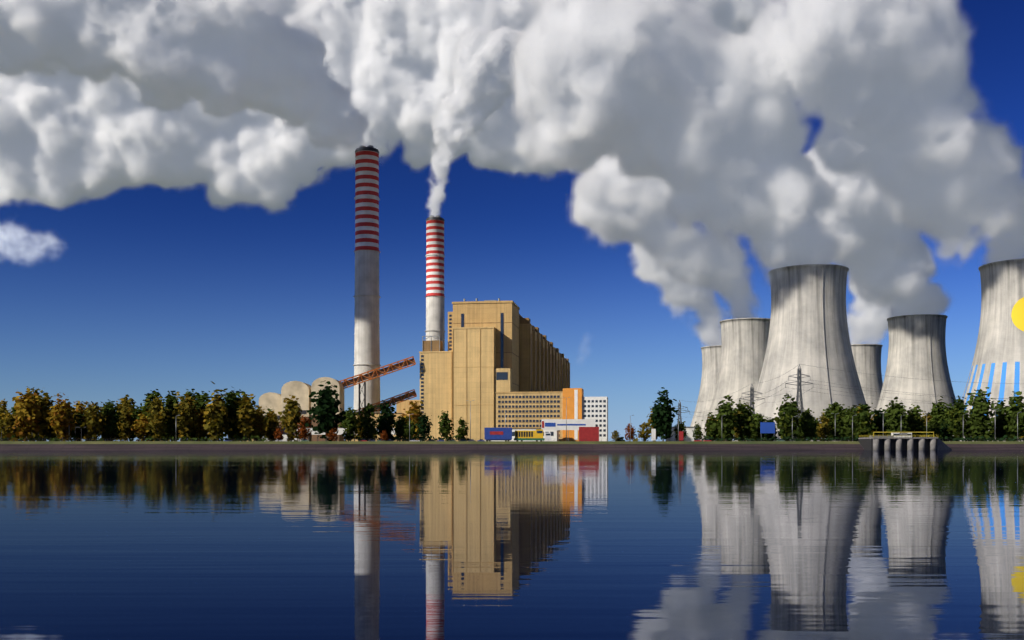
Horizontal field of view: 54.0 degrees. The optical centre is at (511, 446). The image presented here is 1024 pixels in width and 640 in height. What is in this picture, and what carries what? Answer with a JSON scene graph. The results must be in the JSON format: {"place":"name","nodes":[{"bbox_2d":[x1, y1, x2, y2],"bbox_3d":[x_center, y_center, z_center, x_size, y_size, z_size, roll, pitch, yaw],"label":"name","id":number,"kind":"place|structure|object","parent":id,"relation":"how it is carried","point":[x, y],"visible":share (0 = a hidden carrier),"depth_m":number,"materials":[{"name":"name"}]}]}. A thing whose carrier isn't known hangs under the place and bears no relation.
{"place":"outdoors","nodes":[
{"label":"outdoors","id":0,"kind":"place"},
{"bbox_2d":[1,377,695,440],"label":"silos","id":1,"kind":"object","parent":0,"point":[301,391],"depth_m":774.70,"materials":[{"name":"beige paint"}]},
{"bbox_2d":[0,450,1023,639],"bbox_3d":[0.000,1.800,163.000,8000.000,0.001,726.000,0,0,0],"label":"lake water","id":2,"kind":"structure","parent":0,"point":[511,544],"depth_m":18.40,"materials":[{"name":"blue liquid"}]},
{"bbox_2d":[0,441,1023,449],"bbox_3d":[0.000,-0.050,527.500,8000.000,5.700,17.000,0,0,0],"label":"embankment ground","id":3,"kind":"structure","parent":0,"point":[471,445],"depth_m":525.88,"materials":[{"name":"grey concrete"}]},
{"bbox_2d":[859,432,951,449],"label":"water intake structure","id":4,"kind":"object","parent":3,"relation":"on","point":[921,442],"visible":0.83,"depth_m":510.70,"materials":[{"name":"concrete"}]},
{"bbox_2d":[0,0,1023,440],"label":"sky","id":5,"kind":"structure","parent":0,"point":[177,177],"materials":[{"name":"blue"}]},
{"bbox_2d":[485,388,607,440],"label":"office block","id":6,"kind":"structure","parent":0,"point":[527,410],"depth_m":684.39,"materials":[{"name":"beige concrete"}]},
{"label":"ground","id":7,"kind":"structure","parent":0,"visible":0},
{"bbox_2d":[353,145,380,412],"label":"chimney","id":8,"kind":"object","parent":7,"relation":"on","point":[367,327],"visible":0.97,"depth_m":1015.34,"materials":[{"name":"concrete"}]},
{"bbox_2d":[339,356,416,417],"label":"conveyor bridges","id":9,"kind":"structure","parent":7,"relation":"on","point":[376,372],"depth_m":796.53,"materials":[{"name":"paint"}]},
{"bbox_2d":[425,215,445,350],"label":"chimney","id":10,"kind":"object","parent":7,"relation":"on","point":[435,314],"visible":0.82,"depth_m":1324.54,"materials":[{"name":"concrete"}]},
{"bbox_2d":[396,298,569,440],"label":"boiler house","id":11,"kind":"structure","parent":7,"relation":"on","point":[494,346],"depth_m":802.64,"materials":[{"name":"concrete"}]},
{"bbox_2d":[0,381,1023,440],"bbox_3d":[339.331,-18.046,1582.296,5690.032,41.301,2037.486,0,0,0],"label":"trees","id":12,"kind":"object","parent":7,"relation":"on","point":[231,415],"visible":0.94,"depth_m":600.17,"materials":[{"name":"green plant"}]},
{"bbox_2d":[18,397,1018,440],"bbox_3d":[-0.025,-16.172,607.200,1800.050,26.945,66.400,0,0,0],"label":"street furniture","id":13,"kind":"object","parent":7,"relation":"on","point":[566,424],"visible":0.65,"depth_m":600.00,"materials":[{"name":"silver metal"}]},
{"bbox_2d":[224,427,911,440],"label":"vehicles","id":14,"kind":"object","parent":7,"relation":"on","point":[586,433],"visible":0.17,"depth_m":577.13,"materials":[{"name":"white paint"}]},
{"bbox_2d":[690,345,733,438],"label":"cooling tower","id":15,"kind":"structure","parent":7,"relation":"on","point":[711,357],"depth_m":1343.34,"materials":[{"name":"concrete"}]},
{"bbox_2d":[700,318,778,439],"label":"cooling tower","id":16,"kind":"structure","parent":7,"relation":"on","point":[744,341],"depth_m":1053.48,"materials":[{"name":"concrete"}]},
{"bbox_2d":[735,264,869,440],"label":"cooling tower","id":17,"kind":"structure","parent":7,"relation":"on","point":[808,323],"depth_m":743.35,"materials":[{"name":"concrete"}]},
{"bbox_2d":[671,364,1011,440],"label":"transmission towers","id":18,"kind":"structure","parent":7,"relation":"on","point":[752,394],"depth_m":664.91,"materials":[{"name":"grey metal"}]},
{"bbox_2d":[851,344,882,438],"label":"cooling tower","id":19,"kind":"structure","parent":7,"relation":"on","point":[867,359],"depth_m":1318.65,"materials":[{"name":"concrete"}]},
{"bbox_2d":[873,314,964,438],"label":"cooling tower","id":20,"kind":"structure","parent":7,"relation":"on","point":[917,349],"depth_m":1024.13,"materials":[{"name":"concrete"}]},
{"bbox_2d":[952,258,1023,440],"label":"cooling tower","id":21,"kind":"structure","parent":7,"relation":"on","point":[998,361],"depth_m":740.99,"materials":[{"name":"concrete"}]}
]}

